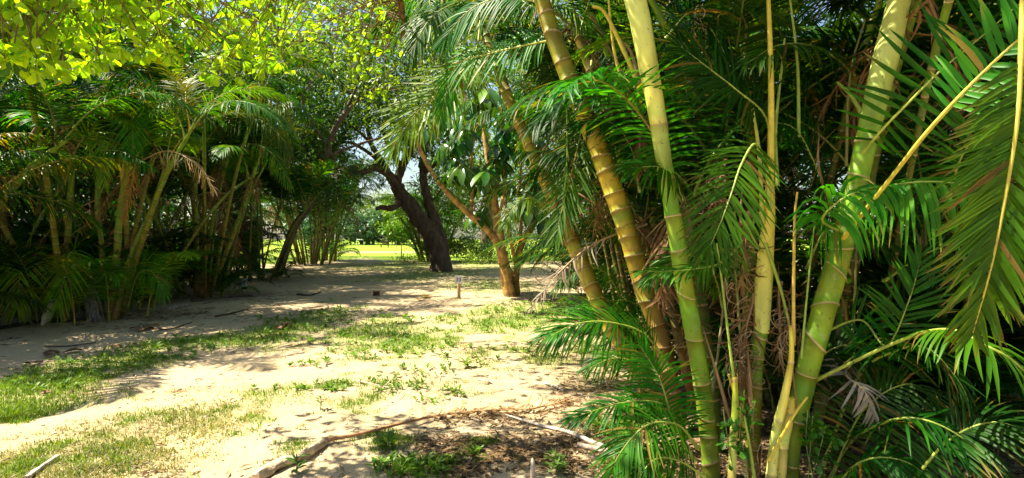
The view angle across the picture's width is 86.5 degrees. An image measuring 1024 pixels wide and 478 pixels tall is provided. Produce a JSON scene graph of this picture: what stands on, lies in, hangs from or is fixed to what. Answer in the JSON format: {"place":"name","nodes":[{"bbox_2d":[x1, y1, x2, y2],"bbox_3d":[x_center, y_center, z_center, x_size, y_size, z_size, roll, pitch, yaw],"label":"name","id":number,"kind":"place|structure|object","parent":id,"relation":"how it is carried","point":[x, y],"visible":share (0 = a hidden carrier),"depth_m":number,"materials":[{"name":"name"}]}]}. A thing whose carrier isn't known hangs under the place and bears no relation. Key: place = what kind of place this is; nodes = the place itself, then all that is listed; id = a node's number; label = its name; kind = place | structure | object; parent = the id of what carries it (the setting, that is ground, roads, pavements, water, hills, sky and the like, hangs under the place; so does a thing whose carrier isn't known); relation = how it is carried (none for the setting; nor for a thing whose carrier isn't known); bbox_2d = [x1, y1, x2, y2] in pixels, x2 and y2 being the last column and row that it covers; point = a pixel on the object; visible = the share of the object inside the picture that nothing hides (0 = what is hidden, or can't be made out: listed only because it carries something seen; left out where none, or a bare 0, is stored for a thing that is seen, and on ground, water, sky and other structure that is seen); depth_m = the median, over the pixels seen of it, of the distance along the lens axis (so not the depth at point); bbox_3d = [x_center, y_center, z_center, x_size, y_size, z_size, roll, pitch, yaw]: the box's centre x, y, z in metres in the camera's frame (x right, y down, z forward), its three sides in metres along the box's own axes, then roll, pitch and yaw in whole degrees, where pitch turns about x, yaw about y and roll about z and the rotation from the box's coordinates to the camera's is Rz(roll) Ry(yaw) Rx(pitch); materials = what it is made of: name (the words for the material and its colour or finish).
{"place":"outdoors","nodes":[
{"label":"outdoors","id":0,"kind":"place"},
{"bbox_2d":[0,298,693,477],"bbox_3d":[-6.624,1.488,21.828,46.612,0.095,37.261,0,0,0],"label":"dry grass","id":1,"kind":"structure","parent":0,"point":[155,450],"depth_m":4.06,"materials":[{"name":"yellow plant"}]},
{"bbox_2d":[0,259,731,477],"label":"grass","id":2,"kind":"structure","parent":0,"point":[7,411],"depth_m":5.41,"materials":[{"name":"green plant"}]},
{"bbox_2d":[373,290,379,295],"bbox_3d":[-3.514,1.406,14.088,0.182,0.133,0.160,0,0,-14],"label":"wooden block","id":3,"kind":"object","parent":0,"point":[376,292],"depth_m":14.12,"materials":[{"name":"brown wood"}]},
{"bbox_2d":[38,0,965,239],"label":"sky","id":4,"kind":"structure","parent":0,"point":[408,173],"materials":[{"name":"white"}]},
{"bbox_2d":[0,240,1023,477],"bbox_3d":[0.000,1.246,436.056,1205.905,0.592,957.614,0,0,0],"label":"ground","id":5,"kind":"structure","parent":0,"point":[395,299],"depth_m":6.10,"materials":[{"name":"beige sand"}]},
{"bbox_2d":[21,360,42,363],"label":"dry leaf","id":6,"kind":"object","parent":5,"relation":"on","point":[36,361],"visible":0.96,"depth_m":6.56,"materials":[{"name":"brown plant"}]},
{"bbox_2d":[23,454,59,477],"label":"pale stick","id":7,"kind":"object","parent":5,"relation":"on","point":[33,472],"visible":0.95,"depth_m":3.55,"materials":[{"name":"brown wood"}]},
{"bbox_2d":[0,317,86,329],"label":"black hose","id":8,"kind":"object","parent":5,"relation":"on","point":[12,325],"visible":0.79,"depth_m":9.58,"materials":[{"name":"rubber"}]},
{"bbox_2d":[11,185,79,244],"bbox_3d":[-16.223,-0.426,17.981,4.513,3.968,5.313,0,0,0],"label":"leafy shrub","id":9,"kind":"object","parent":5,"relation":"on","point":[28,211],"visible":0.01,"depth_m":17.69,"materials":[{"name":"green plant"}]},
{"bbox_2d":[41,299,55,325],"bbox_3d":[-8.108,1.283,9.531,0.132,0.456,0.217,0,0,37],"label":"dry sheath","id":10,"kind":"object","parent":5,"relation":"on","point":[43,320],"visible":0.57,"depth_m":9.48,"materials":[{"name":"plant"}]},
{"bbox_2d":[5,86,94,246],"bbox_3d":[-14.740,-1.863,15.367,6.323,7.684,6.458,0,0,0],"label":"leafy shrub","id":11,"kind":"object","parent":5,"relation":"on","point":[24,214],"visible":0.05,"depth_m":15.27,"materials":[{"name":"green plant"}]},
{"bbox_2d":[42,347,82,356],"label":"dry leaf","id":12,"kind":"object","parent":5,"relation":"on","point":[45,353],"visible":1,"depth_m":7.08,"materials":[{"name":"brown plant"}]},
{"bbox_2d":[7,23,128,236],"bbox_3d":[-16.097,-4.254,13.916,11.088,11.893,11.005,0,0,0],"label":"broadleaf tree","id":13,"kind":"object","parent":5,"relation":"on","point":[20,199],"visible":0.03,"depth_m":14.93,"materials":[{"name":"green plant"}]},
{"bbox_2d":[44,342,95,346],"bbox_3d":[-6.161,1.480,7.588,0.570,0.032,0.077,0,0,-28],"label":"dark stick","id":14,"kind":"object","parent":5,"relation":"on","point":[69,345],"visible":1,"depth_m":7.55,"materials":[{"name":"brown wood"}]},
{"bbox_2d":[0,43,204,313],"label":"clumping palm","id":15,"kind":"object","parent":5,"relation":"on","point":[59,111],"visible":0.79,"depth_m":8.32,"materials":[{"name":"plant"}]},
{"bbox_2d":[0,8,206,317],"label":"clumping palm","id":16,"kind":"object","parent":5,"relation":"on","point":[9,100],"visible":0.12,"depth_m":10.70,"materials":[{"name":"plant"}]},
{"bbox_2d":[12,1,197,228],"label":"broadleaf tree","id":17,"kind":"object","parent":5,"relation":"on","point":[141,217],"depth_m":25.69,"materials":[{"name":"green plant"}]},
{"bbox_2d":[30,168,182,239],"bbox_3d":[-16.221,-1.954,20.355,6.179,7.004,6.586,0,0,-19],"label":"leafy shrub","id":18,"kind":"object","parent":5,"relation":"on","point":[130,218],"visible":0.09,"depth_m":20.50,"materials":[{"name":"green plant"}]},
{"bbox_2d":[111,342,136,346],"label":"dry leaf","id":19,"kind":"object","parent":5,"relation":"on","point":[135,343],"visible":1,"depth_m":7.55,"materials":[{"name":"brown plant"}]},
{"bbox_2d":[0,3,270,303],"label":"clumping palm","id":20,"kind":"object","parent":5,"relation":"on","point":[38,210],"visible":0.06,"depth_m":14.11,"materials":[{"name":"plant"}]},
{"bbox_2d":[129,324,159,330],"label":"dry leaf","id":21,"kind":"object","parent":5,"relation":"on","point":[139,328],"visible":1,"depth_m":9.00,"materials":[{"name":"brown plant"}]},
{"bbox_2d":[0,7,307,324],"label":"clumping palm","id":22,"kind":"object","parent":5,"relation":"on","point":[125,125],"visible":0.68,"depth_m":9.74,"materials":[{"name":"plant"}]},
{"bbox_2d":[84,283,103,321],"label":"hanging dry leaf","id":23,"kind":"object","parent":22,"relation":"hanging from","point":[94,307],"visible":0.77,"depth_m":9.95,"materials":[{"name":"plant"}]},
{"bbox_2d":[9,10,307,282],"bbox_3d":[-11.795,-2.817,18.523,9.249,8.815,9.149,0,0,-33],"label":"clumping palm","id":24,"kind":"object","parent":5,"relation":"on","point":[155,228],"visible":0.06,"depth_m":18.14,"materials":[{"name":"plant"}]},
{"bbox_2d":[11,47,309,289],"bbox_3d":[-11.703,-2.587,17.111,10.251,8.375,9.851,0,0,0],"label":"clumping palm","id":25,"kind":"object","parent":5,"relation":"on","point":[90,187],"visible":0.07,"depth_m":16.23,"materials":[{"name":"plant"}]},
{"bbox_2d":[0,21,326,308],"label":"clumping palm","id":26,"kind":"object","parent":5,"relation":"on","point":[157,242],"visible":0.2,"depth_m":13.38,"materials":[{"name":"plant"}]},
{"bbox_2d":[109,174,217,234],"bbox_3d":[-21.043,-2.276,33.118,9.102,7.756,8.704,0,0,0],"label":"leafy shrub","id":27,"kind":"object","parent":5,"relation":"on","point":[180,211],"visible":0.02,"depth_m":32.70,"materials":[{"name":"green plant"}]},
{"bbox_2d":[135,213,191,244],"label":"leafy shrub","id":28,"kind":"object","parent":5,"relation":"on","point":[164,227],"visible":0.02,"depth_m":27.50,"materials":[{"name":"green plant"}]},
{"bbox_2d":[86,0,249,228],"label":"broadleaf tree","id":29,"kind":"object","parent":5,"relation":"on","point":[92,204],"visible":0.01,"depth_m":17.93,"materials":[{"name":"green plant"}]},
{"bbox_2d":[148,322,191,329],"bbox_3d":[-5.727,1.478,9.224,0.713,0.035,0.643,0,0,-45],"label":"dark stick","id":30,"kind":"object","parent":5,"relation":"on","point":[168,328],"visible":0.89,"depth_m":9.01,"materials":[{"name":"brown wood"}]},
{"bbox_2d":[166,304,191,309],"bbox_3d":[-7.241,1.478,11.818,0.122,0.106,0.586,0,0,16],"label":"dark stick","id":31,"kind":"object","parent":5,"relation":"on","point":[176,306],"visible":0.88,"depth_m":11.77,"materials":[{"name":"brown wood"}]},
{"bbox_2d":[46,22,348,298],"bbox_3d":[-9.315,-1.954,14.013,11.046,7.130,6.359,0,0,23],"label":"clumping palm","id":32,"kind":"object","parent":5,"relation":"on","point":[202,281],"visible":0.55,"depth_m":13.68,"materials":[{"name":"plant"}]},
{"bbox_2d":[129,151,306,273],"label":"clumping palm","id":33,"kind":"object","parent":5,"relation":"on","point":[255,234],"visible":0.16,"depth_m":24.49,"materials":[{"name":"plant"}]},
{"bbox_2d":[190,295,252,301],"bbox_3d":[-7.380,1.490,13.743,0.372,0.097,1.668,0,0,26],"label":"dark stick","id":34,"kind":"object","parent":5,"relation":"on","point":[201,299],"visible":0.9,"depth_m":13.78,"materials":[{"name":"brown wood"}]},
{"bbox_2d":[0,0,445,100],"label":"overhanging tree","id":35,"kind":"object","parent":5,"relation":"on","point":[18,18],"visible":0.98,"depth_m":3.58,"materials":[{"name":"green plant"}]},
{"bbox_2d":[214,308,248,316],"bbox_3d":[-5.581,1.476,10.967,0.140,0.043,1.140,0,0,5],"label":"dark stick","id":36,"kind":"object","parent":5,"relation":"on","point":[229,313],"visible":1,"depth_m":10.67,"materials":[{"name":"brown wood"}]},
{"bbox_2d":[211,189,285,232],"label":"broadleaf tree","id":37,"kind":"object","parent":5,"relation":"on","point":[269,218],"visible":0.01,"depth_m":89.05,"materials":[{"name":"green plant"}]},
{"bbox_2d":[139,110,382,282],"bbox_3d":[-9.732,-1.814,20.179,9.715,6.817,8.767,0,0,-18],"label":"clumping palm","id":38,"kind":"object","parent":5,"relation":"on","point":[303,183],"visible":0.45,"depth_m":18.94,"materials":[{"name":"plant"}]},
{"bbox_2d":[167,0,365,255],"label":"broadleaf tree","id":39,"kind":"object","parent":5,"relation":"on","point":[264,202],"visible":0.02,"depth_m":40.85,"materials":[{"name":"green plant"}]},
{"bbox_2d":[175,12,369,264],"bbox_3d":[-11.596,-4.352,25.242,10.089,11.991,10.301,0,0,-23],"label":"broadleaf tree","id":40,"kind":"object","parent":5,"relation":"on","point":[243,178],"visible":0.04,"depth_m":24.29,"materials":[{"name":"green plant"}]},
{"bbox_2d":[273,322,291,328],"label":"dry leaf","id":41,"kind":"object","parent":5,"relation":"on","point":[282,324],"visible":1,"depth_m":9.11,"materials":[{"name":"brown plant"}]},
{"bbox_2d":[251,436,327,477],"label":"fallen log","id":42,"kind":"object","parent":5,"relation":"on","point":[268,469],"visible":0.92,"depth_m":3.55,"materials":[{"name":"brown wood"}]},
{"bbox_2d":[283,454,310,473],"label":"weed","id":43,"kind":"object","parent":5,"relation":"on","point":[298,466],"visible":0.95,"depth_m":3.46,"materials":[{"name":"green plant"}]},
{"bbox_2d":[296,292,320,295],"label":"dark stick","id":44,"kind":"object","parent":5,"relation":"on","point":[308,294],"visible":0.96,"depth_m":14.46,"materials":[{"name":"brown wood"}]},
{"bbox_2d":[269,195,359,239],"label":"broadleaf tree","id":45,"kind":"object","parent":5,"relation":"on","point":[312,224],"visible":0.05,"depth_m":90.26,"materials":[{"name":"green plant"}]},
{"bbox_2d":[281,211,349,244],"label":"broadleaf tree","id":46,"kind":"object","parent":5,"relation":"on","point":[305,221],"visible":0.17,"depth_m":81.94,"materials":[{"name":"green plant"}]},
{"bbox_2d":[315,394,325,409],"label":"weed","id":47,"kind":"object","parent":5,"relation":"on","point":[320,404],"visible":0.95,"depth_m":4.79,"materials":[{"name":"green plant"}]},
{"bbox_2d":[0,297,649,477],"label":"weeds","id":48,"kind":"object","parent":5,"relation":"on","point":[413,464],"visible":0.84,"depth_m":6.60,"materials":[{"name":"green plant"}]},
{"bbox_2d":[249,126,410,264],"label":"clumping palm","id":49,"kind":"object","parent":5,"relation":"on","point":[290,214],"visible":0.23,"depth_m":31.72,"materials":[{"name":"plant"}]},
{"bbox_2d":[292,181,378,260],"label":"clumping palm","id":50,"kind":"object","parent":5,"relation":"on","point":[339,248],"visible":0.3,"depth_m":36.70,"materials":[{"name":"plant"}]},
{"bbox_2d":[200,0,500,276],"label":"broadleaf tree","id":51,"kind":"object","parent":5,"relation":"on","point":[344,114],"visible":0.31,"depth_m":20.47,"materials":[{"name":"green plant"}]},
{"bbox_2d":[338,205,390,244],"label":"broadleaf tree","id":52,"kind":"object","parent":5,"relation":"on","point":[370,235],"visible":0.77,"depth_m":84.82,"materials":[{"name":"green plant"}]},
{"bbox_2d":[342,194,390,243],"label":"broadleaf tree","id":53,"kind":"object","parent":5,"relation":"on","point":[360,207],"visible":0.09,"depth_m":94.39,"materials":[{"name":"green plant"}]},
{"bbox_2d":[219,0,523,271],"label":"leaning tree","id":54,"kind":"object","parent":5,"relation":"on","point":[430,229],"visible":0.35,"depth_m":24.59,"materials":[{"name":"green plant"}]},
{"bbox_2d":[375,429,398,448],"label":"weed","id":55,"kind":"object","parent":5,"relation":"on","point":[387,435],"visible":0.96,"depth_m":3.85,"materials":[{"name":"green plant"}]},
{"bbox_2d":[361,188,416,244],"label":"broadleaf tree","id":56,"kind":"object","parent":5,"relation":"on","point":[369,209],"visible":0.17,"depth_m":91.68,"materials":[{"name":"green plant"}]},
{"bbox_2d":[0,277,780,477],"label":"pebbles","id":57,"kind":"object","parent":5,"relation":"on","point":[364,457],"visible":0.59,"depth_m":4.39,"materials":[{"name":"brown stone"}]},
{"bbox_2d":[373,210,417,244],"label":"broadleaf tree","id":58,"kind":"object","parent":5,"relation":"on","point":[391,229],"visible":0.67,"depth_m":82.52,"materials":[{"name":"green plant"}]},
{"bbox_2d":[388,248,430,263],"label":"plant","id":59,"kind":"object","parent":5,"relation":"on","point":[411,258],"visible":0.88,"depth_m":33.91,"materials":[{"name":"green plant"}]},
{"bbox_2d":[358,377,461,404],"bbox_3d":[-1.024,1.511,5.235,1.374,0.290,0.445,0,0,30],"label":"fallen frond","id":60,"kind":"object","parent":5,"relation":"on","point":[408,392],"visible":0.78,"depth_m":5.21,"materials":[{"name":"brown plant"}]},
{"bbox_2d":[370,181,487,261],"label":"clumping palm","id":61,"kind":"object","parent":5,"relation":"on","point":[418,242],"visible":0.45,"depth_m":35.37,"materials":[{"name":"plant"}]},
{"bbox_2d":[403,173,481,236],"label":"broadleaf tree","id":62,"kind":"object","parent":5,"relation":"on","point":[412,189],"visible":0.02,"depth_m":90.00,"materials":[{"name":"green plant"}]},
{"bbox_2d":[324,388,577,441],"bbox_3d":[-0.429,1.527,4.573,2.234,0.349,0.533,0,0,-23],"label":"fallen frond","id":63,"kind":"object","parent":5,"relation":"on","point":[334,438],"visible":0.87,"depth_m":4.61,"materials":[{"name":"brown plant"}]},
{"bbox_2d":[455,276,462,297],"bbox_3d":[-1.332,1.224,13.624,0.200,0.618,0.114,0,0,0],"label":"number post","id":64,"kind":"object","parent":5,"relation":"on","point":[458,280],"visible":0.99,"depth_m":13.57,"materials":[{"name":"brown wood"}]},
{"bbox_2d":[447,230,474,256],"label":"leafy shrub","id":65,"kind":"object","parent":5,"relation":"on","point":[458,242],"visible":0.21,"depth_m":44.55,"materials":[{"name":"green plant"}]},
{"bbox_2d":[457,356,477,367],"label":"weed","id":66,"kind":"object","parent":5,"relation":"on","point":[466,362],"visible":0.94,"depth_m":6.44,"materials":[{"name":"green plant"}]},
{"bbox_2d":[378,0,566,258],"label":"broadleaf tree","id":67,"kind":"object","parent":5,"relation":"on","point":[484,235],"visible":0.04,"depth_m":40.71,"materials":[{"name":"green plant"}]},
{"bbox_2d":[449,232,495,261],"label":"leafy shrub","id":68,"kind":"object","parent":5,"relation":"on","point":[474,245],"visible":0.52,"depth_m":36.66,"materials":[{"name":"green plant"}]},
{"bbox_2d":[455,247,512,264],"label":"plant","id":69,"kind":"object","parent":5,"relation":"on","point":[487,261],"visible":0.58,"depth_m":32.12,"materials":[{"name":"green plant"}]},
{"bbox_2d":[439,158,535,239],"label":"broadleaf tree","id":70,"kind":"object","parent":5,"relation":"on","point":[476,227],"visible":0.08,"depth_m":88.89,"materials":[{"name":"green plant"}]},
{"bbox_2d":[415,88,563,296],"bbox_3d":[-0.700,-1.224,14.278,4.371,5.662,3.376,0,0,0],"label":"umbrella tree","id":71,"kind":"object","parent":5,"relation":"on","point":[458,175],"visible":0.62,"depth_m":13.96,"materials":[{"name":"green plant"}]},
{"bbox_2d":[472,239,508,263],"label":"leafy shrub","id":72,"kind":"object","parent":5,"relation":"on","point":[482,249],"visible":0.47,"depth_m":33.61,"materials":[{"name":"green plant"}]},
{"bbox_2d":[476,219,531,256],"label":"leafy shrub","id":73,"kind":"object","parent":5,"relation":"on","point":[508,246],"visible":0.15,"depth_m":41.78,"materials":[{"name":"green plant"}]},
{"bbox_2d":[0,258,1023,477],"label":"leaf litter","id":74,"kind":"object","parent":5,"relation":"on","point":[478,470],"visible":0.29,"depth_m":3.91,"materials":[{"name":"brown plant"}]},
{"bbox_2d":[504,225,548,263],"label":"leafy shrub","id":75,"kind":"object","parent":5,"relation":"on","point":[537,240],"visible":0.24,"depth_m":32.84,"materials":[{"name":"green plant"}]},
{"bbox_2d":[530,458,534,477],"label":"wooden stub","id":76,"kind":"object","parent":5,"relation":"on","point":[532,468],"visible":1,"depth_m":3.36,"materials":[{"name":"brown wood"}]},
{"bbox_2d":[499,162,587,239],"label":"broadleaf tree","id":77,"kind":"object","parent":5,"relation":"on","point":[521,203],"visible":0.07,"depth_m":84.45,"materials":[{"name":"green plant"}]},
{"bbox_2d":[524,215,573,265],"bbox_3d":[3.074,-0.057,30.908,4.023,3.192,3.671,0,0,37],"label":"leafy shrub","id":78,"kind":"object","parent":5,"relation":"on","point":[547,244],"visible":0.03,"depth_m":30.76,"materials":[{"name":"green plant"}]},
{"bbox_2d":[543,382,563,390],"bbox_3d":[0.429,1.490,5.495,0.046,0.027,0.334,0,0,-32],"label":"pale stick","id":79,"kind":"object","parent":5,"relation":"on","point":[546,383],"visible":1,"depth_m":5.54,"materials":[{"name":"brown wood"}]},
{"bbox_2d":[544,448,567,474],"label":"weed","id":80,"kind":"object","parent":5,"relation":"on","point":[558,465],"visible":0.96,"depth_m":3.42,"materials":[{"name":"green plant"}]},
{"bbox_2d":[505,414,607,448],"bbox_3d":[0.365,1.483,4.189,0.065,0.054,1.190,0,0,-42],"label":"pale stick","id":81,"kind":"object","parent":5,"relation":"on","point":[583,438],"visible":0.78,"depth_m":4.14,"materials":[{"name":"brown wood"}]},
{"bbox_2d":[466,0,666,259],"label":"broadleaf tree","id":82,"kind":"object","parent":5,"relation":"on","point":[496,84],"visible":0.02,"depth_m":36.41,"materials":[{"name":"green plant"}]},
{"bbox_2d":[503,163,637,287],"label":"clumping palm","id":83,"kind":"object","parent":5,"relation":"on","point":[586,203],"visible":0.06,"depth_m":17.63,"materials":[{"name":"plant"}]},
{"bbox_2d":[507,0,674,164],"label":"broadleaf tree","id":84,"kind":"object","parent":5,"relation":"on","point":[569,40],"visible":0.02,"depth_m":21.69,"materials":[{"name":"green plant"}]},
{"bbox_2d":[577,442,618,457],"bbox_3d":[0.604,1.480,3.819,0.316,0.049,0.051,0,0,36],"label":"pale stick","id":85,"kind":"object","parent":5,"relation":"on","point":[587,446],"visible":0.48,"depth_m":3.84,"materials":[{"name":"brown wood"}]},
{"bbox_2d":[552,381,645,409],"bbox_3d":[0.751,1.480,5.036,0.880,0.385,0.602,0,0,0],"label":"fallen frond","id":86,"kind":"object","parent":5,"relation":"on","point":[582,396],"visible":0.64,"depth_m":5.07,"materials":[{"name":"brown plant"}]},
{"bbox_2d":[367,0,920,348],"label":"clumping palm","id":87,"kind":"object","parent":5,"relation":"on","point":[546,73],"visible":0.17,"depth_m":7.67,"materials":[{"name":"plant"}]},
{"bbox_2d":[442,0,879,318],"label":"clumping palm","id":88,"kind":"object","parent":5,"relation":"on","point":[491,114],"visible":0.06,"depth_m":9.79,"materials":[{"name":"plant"}]},
{"bbox_2d":[370,0,1023,477],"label":"golden cane palm","id":89,"kind":"object","parent":5,"relation":"on","point":[990,210],"visible":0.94,"depth_m":3.30,"materials":[{"name":"green plant"}]},
{"bbox_2d":[574,27,848,285],"bbox_3d":[5.780,-1.511,13.337,8.406,7.811,8.449,0,0,0],"label":"clumping palm","id":90,"kind":"object","parent":5,"relation":"on","point":[782,226],"visible":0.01,"depth_m":11.74,"materials":[{"name":"plant"}]},
{"bbox_2d":[450,0,1018,406],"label":"clumping palm","id":91,"kind":"object","parent":5,"relation":"on","point":[538,123],"visible":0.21,"depth_m":4.16,"materials":[{"name":"plant"}]},
{"bbox_2d":[716,390,764,477],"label":"creeper","id":92,"kind":"object","parent":5,"relation":"on","point":[744,455],"visible":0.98,"depth_m":3.12,"materials":[{"name":"green plant"}]},
{"bbox_2d":[475,0,1023,465],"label":"clumping palm","id":93,"kind":"object","parent":5,"relation":"on","point":[913,16],"visible":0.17,"depth_m":4.31,"materials":[{"name":"plant"}]},
{"bbox_2d":[514,0,1023,395],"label":"clumping palm","id":94,"kind":"object","parent":5,"relation":"on","point":[786,277],"visible":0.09,"depth_m":6.47,"materials":[{"name":"plant"}]},
{"bbox_2d":[783,160,842,226],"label":"broadleaf tree","id":95,"kind":"object","parent":5,"relation":"on","point":[805,184],"depth_m":25.21,"materials":[{"name":"green plant"}]},
{"bbox_2d":[797,409,844,477],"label":"creeper","id":96,"kind":"object","parent":5,"relation":"on","point":[811,434],"visible":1,"depth_m":3.11,"materials":[{"name":"green plant"}]},
{"bbox_2d":[652,0,1023,449],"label":"clumping palm","id":97,"kind":"object","parent":5,"relation":"on","point":[870,278],"visible":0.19,"depth_m":4.10,"materials":[{"name":"plant"}]},
{"bbox_2d":[775,1,1016,307],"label":"clumping palm","id":98,"kind":"object","parent":5,"relation":"on","point":[803,236],"visible":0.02,"depth_m":9.49,"materials":[{"name":"plant"}]},
{"bbox_2d":[833,2,1022,327],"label":"clumping palm","id":99,"kind":"object","parent":5,"relation":"on","point":[936,130],"depth_m":6.73,"materials":[{"name":"plant"}]}
]}

